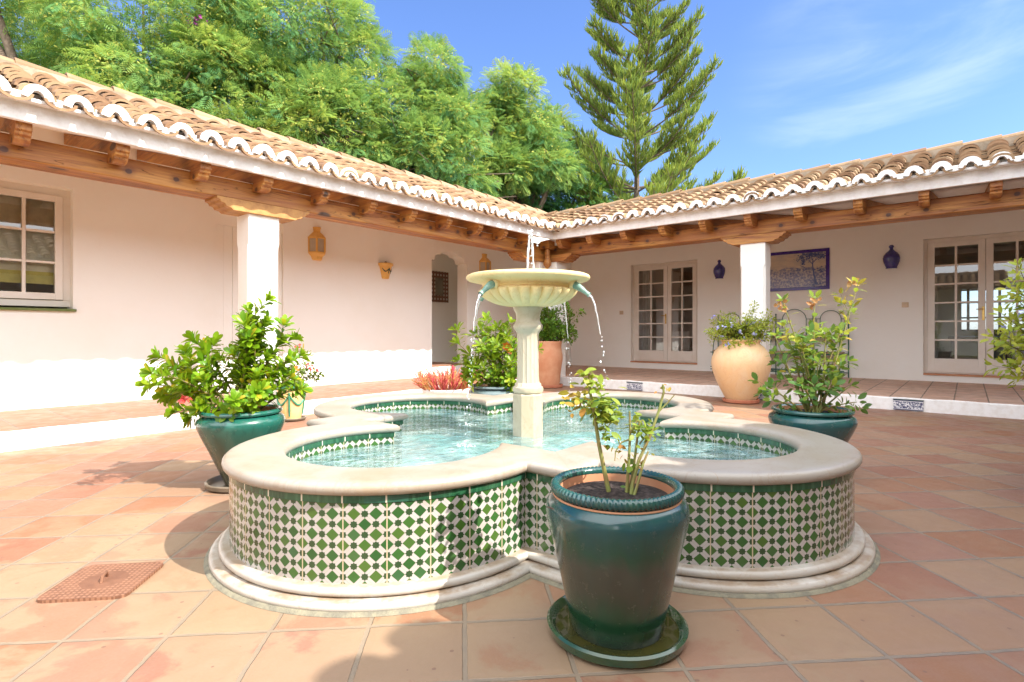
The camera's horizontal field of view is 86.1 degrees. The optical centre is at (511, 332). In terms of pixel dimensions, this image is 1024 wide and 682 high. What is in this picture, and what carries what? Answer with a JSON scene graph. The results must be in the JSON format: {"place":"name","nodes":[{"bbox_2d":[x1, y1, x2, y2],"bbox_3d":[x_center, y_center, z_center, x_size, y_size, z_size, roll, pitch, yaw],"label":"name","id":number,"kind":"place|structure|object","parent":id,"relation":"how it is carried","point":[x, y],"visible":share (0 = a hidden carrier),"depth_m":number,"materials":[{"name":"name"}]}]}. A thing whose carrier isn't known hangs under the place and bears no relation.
{"place":"outdoors","nodes":[
{"label":"outdoors","id":0,"kind":"place"},
{"bbox_2d":[0,385,1023,681],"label":"courtyard floor","id":1,"kind":"structure","parent":0,"point":[936,595],"depth_m":2.01,"materials":[{"name":"tile"}]},
{"bbox_2d":[37,562,162,603],"bbox_3d":[-1.633,0.981,2.196,0.316,0.041,0.316,0,0,-7],"label":"drain cover","id":2,"kind":"object","parent":1,"relation":"on","point":[104,582],"visible":1,"depth_m":2.17,"materials":[{"name":"metal"}]},
{"bbox_2d":[204,475,228,492],"bbox_3d":[-1.776,0.978,3.599,0.430,0.043,0.430,0,0,40],"label":"plant saucer","id":3,"kind":"object","parent":1,"relation":"on","point":[215,484],"visible":0.25,"depth_m":3.52,"materials":[{"name":"brown ceramic"}]},
{"bbox_2d":[135,288,312,486],"bbox_3d":[-1.887,0.343,3.541,1.124,1.290,0.648,0,0,0],"label":"potted shrub","id":4,"kind":"object","parent":3,"relation":"on","point":[240,414],"visible":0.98,"depth_m":3.52,"materials":[{"name":"green plant"}]},
{"bbox_2d":[285,415,305,421],"bbox_3d":[-2.531,0.982,6.274,0.330,0.035,0.330,0,0,40],"label":"plant saucer","id":5,"kind":"object","parent":1,"relation":"on","point":[303,417],"visible":0.5,"depth_m":6.16,"materials":[{"name":"brown ceramic"}]},
{"bbox_2d":[271,344,324,418],"bbox_3d":[-2.467,0.554,6.249,0.617,0.867,0.346,0,0,21],"label":"potted lantana","id":6,"kind":"object","parent":5,"relation":"on","point":[293,408],"visible":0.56,"depth_m":6.21,"materials":[{"name":"plant"}]},
{"bbox_2d":[411,365,481,392],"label":"potted succulent","id":7,"kind":"object","parent":1,"relation":"on","point":[457,386],"visible":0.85,"depth_m":6.31,"materials":[{"name":"plant"}]},
{"bbox_2d":[448,311,543,394],"bbox_3d":[-0.166,0.358,5.480,0.983,1.284,0.616,0,0,-2],"label":"potted shrub","id":8,"kind":"object","parent":1,"relation":"on","point":[503,383],"visible":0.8,"depth_m":5.38,"materials":[{"name":"green plant"}]},
{"bbox_2d":[0,376,1023,451],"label":"gallery step","id":9,"kind":"object","parent":1,"relation":"on","point":[42,437],"visible":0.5,"depth_m":6.42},
{"bbox_2d":[627,382,642,390],"bbox_3d":[2.118,0.920,9.462,0.298,0.136,0.030,0,0,40],"label":"vent tile","id":10,"kind":"object","parent":9,"relation":"attached to","point":[634,385],"visible":1,"depth_m":9.44,"materials":[{"name":"tile"}]},
{"bbox_2d":[893,398,923,410],"bbox_3d":[5.066,0.920,7.005,0.321,0.136,0.030,0,0,40],"label":"vent tile","id":11,"kind":"object","parent":9,"relation":"attached to","point":[908,404],"visible":1,"depth_m":7.00,"materials":[{"name":"tile"}]},
{"bbox_2d":[203,269,880,617],"bbox_3d":[0.105,0.312,3.599,3.226,1.376,3.226,0,0,-5],"label":"fountain","id":12,"kind":"object","parent":1,"relation":"on","point":[297,536],"visible":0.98,"depth_m":2.19,"materials":[{"name":"beige stone"}]},
{"bbox_2d":[455,293,481,449],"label":"water stream","id":13,"kind":"structure","parent":12,"relation":"attached to","point":[479,295],"depth_m":3.24,"materials":[{"name":"clear liquid"}]},
{"bbox_2d":[458,301,480,425],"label":"water stream","id":14,"kind":"structure","parent":12,"relation":"attached to","point":[473,355],"depth_m":3.91,"materials":[{"name":"clear liquid"}]},
{"bbox_2d":[526,229,537,268],"bbox_3d":[0.133,-0.514,3.597,0.080,0.330,0.032,0,0,2],"label":"water jet","id":15,"kind":"object","parent":12,"relation":"on","point":[530,235],"visible":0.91,"depth_m":3.60},
{"bbox_2d":[302,407,778,467],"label":"water","id":16,"kind":"structure","parent":12,"relation":"in","point":[495,417],"depth_m":3.54,"materials":[{"name":"teal liquid"}]},
{"bbox_2d":[563,302,580,423],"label":"water stream","id":17,"kind":"structure","parent":12,"relation":"attached to","point":[566,349],"depth_m":3.98,"materials":[{"name":"clear liquid"}]},
{"bbox_2d":[589,294,620,443],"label":"water stream","id":18,"kind":"structure","parent":12,"relation":"attached to","point":[611,440],"depth_m":3.38,"materials":[{"name":"clear liquid"}]},
{"bbox_2d":[541,383,562,387],"bbox_3d":[0.667,0.969,10.065,0.540,0.060,0.540,0,0,40],"label":"plant saucer","id":19,"kind":"object","parent":1,"relation":"on","point":[552,386],"visible":0.56,"depth_m":9.82,"materials":[{"name":"orange ceramic"}]},
{"bbox_2d":[539,301,585,384],"bbox_3d":[0.731,0.157,10.049,0.770,1.658,1.151,0,0,67],"label":"potted bush","id":20,"kind":"object","parent":1,"relation":"on","point":[551,332],"visible":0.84,"depth_m":9.88,"materials":[{"name":"orange ceramic"}]},
{"bbox_2d":[547,595,688,667],"bbox_3d":[0.350,0.978,1.838,0.464,0.043,0.464,0,0,40],"label":"plant saucer","id":21,"kind":"object","parent":1,"relation":"on","point":[669,644],"visible":0.5,"depth_m":1.71,"materials":[{"name":"green ceramic"}]},
{"bbox_2d":[546,367,689,649],"bbox_3d":[0.350,0.551,1.838,0.472,0.869,0.472,0,0,40],"label":"potted rose","id":22,"kind":"object","parent":21,"relation":"on","point":[618,533],"visible":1,"depth_m":1.69,"materials":[{"name":"green ceramic"}]},
{"bbox_2d":[703,300,777,400],"bbox_3d":[3.305,0.257,7.836,0.910,1.457,0.880,0,0,40],"label":"potted plumbago","id":23,"kind":"object","parent":1,"relation":"on","point":[740,354],"visible":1,"depth_m":7.64,"materials":[{"name":"ceramic"}]},
{"bbox_2d":[722,397,759,403],"bbox_3d":[3.291,0.972,7.879,0.500,0.055,0.500,0,0,40],"label":"plant saucer","id":24,"kind":"object","parent":1,"relation":"on","point":[724,399],"visible":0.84,"depth_m":7.67,"materials":[{"name":"orange ceramic"}]},
{"bbox_2d":[980,257,1023,389],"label":"potted plumbago","id":25,"kind":"object","parent":1,"relation":"on","point":[1017,339],"visible":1,"depth_m":3.42,"materials":[{"name":"green plant"}]},
{"bbox_2d":[0,365,1023,431],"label":"gallery pavement","id":26,"kind":"structure","parent":0,"point":[16,420],"depth_m":7.84,"materials":[{"name":"tile"}]},
{"bbox_2d":[710,309,848,377],"bbox_3d":[5.212,0.184,10.825,2.440,1.312,0.485,0,0,40],"label":"plant rack","id":27,"kind":"object","parent":26,"relation":"on","point":[775,369],"visible":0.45,"depth_m":10.57,"materials":[{"name":"black metal"}]},
{"bbox_2d":[0,0,1023,328],"label":"sky","id":28,"kind":"structure","parent":0,"point":[798,84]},
{"label":"ground","id":29,"kind":"structure","parent":0,"visible":0},
{"bbox_2d":[0,0,307,127],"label":"acacia tree","id":30,"kind":"object","parent":29,"relation":"on","point":[83,44],"visible":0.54,"depth_m":11.64,"materials":[{"name":"green plant"}]},
{"bbox_2d":[114,0,421,169],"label":"acacia tree","id":31,"kind":"object","parent":29,"relation":"on","point":[336,99],"visible":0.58,"depth_m":12.90,"materials":[{"name":"green plant"}]},
{"bbox_2d":[338,130,471,181],"bbox_3d":[-6.963,-2.601,15.997,11.631,7.341,4.086,0,0,-6],"label":"evergreen bush","id":32,"kind":"object","parent":29,"relation":"on","point":[413,171],"visible":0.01,"depth_m":15.21,"materials":[{"name":"green plant"}]},
{"bbox_2d":[347,31,515,197],"bbox_3d":[-1.884,-3.597,15.006,4.174,9.302,5.043,0,0,40],"label":"acacia tree","id":33,"kind":"object","parent":29,"relation":"on","point":[451,118],"visible":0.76,"depth_m":13.95,"materials":[{"name":"green plant"}]},
{"bbox_2d":[0,55,1023,410],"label":"courtyard house","id":34,"kind":"structure","parent":29,"relation":"on","point":[134,229],"depth_m":7.87,"materials":[{"name":"white paint"}]},
{"bbox_2d":[0,180,76,311],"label":"window","id":35,"kind":"structure","parent":34,"relation":"in","point":[35,220],"depth_m":6.22,"materials":[{"name":"beige paint"}]},
{"bbox_2d":[215,224,281,391],"bbox_3d":[-3.858,-0.335,7.985,0.170,2.330,0.960,0,0,40],"label":"door","id":36,"kind":"structure","parent":34,"relation":"in","point":[226,248],"depth_m":7.70,"materials":[{"name":"white paint"}]},
{"bbox_2d":[308,227,325,260],"bbox_3d":[-3.052,-1.411,8.667,0.136,0.525,0.312,0,0,40],"label":"wall lantern","id":37,"kind":"object","parent":34,"relation":"attached to","point":[316,244],"depth_m":8.62,"materials":[{"name":"orange ceramic"}]},
{"bbox_2d":[378,261,392,278],"bbox_3d":[-2.229,-1.109,9.706,0.226,0.303,0.296,0,0,40],"label":"wall planter","id":38,"kind":"object","parent":34,"relation":"attached to","point":[385,268],"visible":1,"depth_m":9.64,"materials":[{"name":"orange ceramic"}]},
{"bbox_2d":[432,271,447,302],"bbox_3d":[-1.661,-1.050,12.513,0.022,0.700,0.560,0,0,40],"label":"tiled mirror","id":39,"kind":"object","parent":34,"relation":"attached to","point":[439,286],"visible":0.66,"depth_m":12.52,"materials":[{"name":"tile"}]},
{"bbox_2d":[479,254,490,271],"bbox_3d":[-0.546,-1.423,11.675,0.136,0.525,0.312,0,0,40],"label":"wall lantern","id":40,"kind":"object","parent":34,"relation":"attached to","point":[484,263],"depth_m":11.62,"materials":[{"name":"orange ceramic"}]},
{"bbox_2d":[630,260,696,364],"bbox_3d":[3.539,-0.463,12.723,1.625,2.331,0.240,0,0,40],"label":"french door","id":41,"kind":"structure","parent":34,"relation":"in","point":[668,356],"depth_m":12.71,"materials":[{"name":"beige paint"}]},
{"bbox_2d":[672,331,692,350],"bbox_3d":[4.422,0.395,14.181,0.520,0.890,0.450,0,0,40],"label":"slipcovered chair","id":42,"kind":"object","parent":34,"relation":"in","point":[676,344],"visible":0.48,"depth_m":13.99,"materials":[{"name":"white fabric"}]},
{"bbox_2d":[713,260,724,278],"bbox_3d":[4.435,-1.371,11.777,0.253,0.413,0.127,0,0,40],"label":"wall lamp","id":43,"kind":"object","parent":34,"relation":"attached to","point":[719,270],"visible":1,"depth_m":11.74,"materials":[{"name":"blue ceramic"}]},
{"bbox_2d":[770,248,829,291],"bbox_3d":[5.582,-1.233,10.886,1.280,0.790,0.026,0,0,40],"label":"tile mural","id":44,"kind":"object","parent":34,"relation":"attached to","point":[808,269],"visible":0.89,"depth_m":10.80,"materials":[{"name":"tile"}]},
{"bbox_2d":[883,245,899,268],"bbox_3d":[6.789,-1.370,9.812,0.264,0.430,0.132,0,0,40],"label":"wall lamp","id":45,"kind":"object","parent":34,"relation":"attached to","point":[891,257],"visible":1,"depth_m":9.79,"materials":[{"name":"blue ceramic"}]},
{"bbox_2d":[902,302,908,306],"bbox_3d":[6.981,-0.497,9.726,0.100,0.090,0.018,0,0,40],"label":"light switch","id":46,"kind":"object","parent":34,"relation":"attached to","point":[905,304],"visible":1,"depth_m":9.72,"materials":[{"name":"beige plastic"}]},
{"bbox_2d":[923,232,1023,378],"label":"french door","id":47,"kind":"structure","parent":34,"relation":"in","point":[932,365],"depth_m":9.23,"materials":[{"name":"beige paint"}]},
{"bbox_2d":[948,336,1011,359],"bbox_3d":[8.840,0.455,10.337,0.950,0.770,0.800,0,0,40],"label":"side table","id":48,"kind":"object","parent":34,"relation":"in","point":[953,345],"visible":0.36,"depth_m":10.31,"materials":[{"name":"brown wood"}]},
{"bbox_2d":[962,287,1022,330],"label":"window","id":49,"kind":"structure","parent":34,"relation":"in","point":[968,317],"depth_m":12.27,"materials":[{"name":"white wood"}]},
{"bbox_2d":[461,56,590,209],"bbox_3d":[0.162,-3.623,16.473,3.970,9.335,4.183,0,0,30],"label":"acacia tree","id":50,"kind":"object","parent":29,"relation":"on","point":[523,137],"visible":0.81,"depth_m":15.82,"materials":[{"name":"green plant"}]},
{"bbox_2d":[472,135,618,212],"bbox_3d":[-0.204,-2.600,17.814,7.633,7.314,4.274,0,0,-14],"label":"evergreen bush","id":51,"kind":"object","parent":29,"relation":"on","point":[566,201],"visible":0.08,"depth_m":17.04,"materials":[{"name":"green plant"}]},
{"bbox_2d":[538,0,748,211],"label":"araucaria tree","id":52,"kind":"object","parent":29,"relation":"on","point":[675,63],"visible":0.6,"depth_m":17.77,"materials":[{"name":"green plant"}]},
{"bbox_3d":[2.060,0.978,3.769,0.460,0.043,0.460,0,0,40],"label":"plant saucer","id":53,"kind":"object","parent":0,"visible":0},
{"bbox_2d":[748,277,871,442],"bbox_3d":[2.041,0.298,3.784,0.707,1.379,0.620,0,0,40],"label":"potted rose","id":54,"kind":"object","parent":53,"relation":"on","point":[821,416],"visible":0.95,"depth_m":3.73,"materials":[{"name":"green plant"}]}
]}

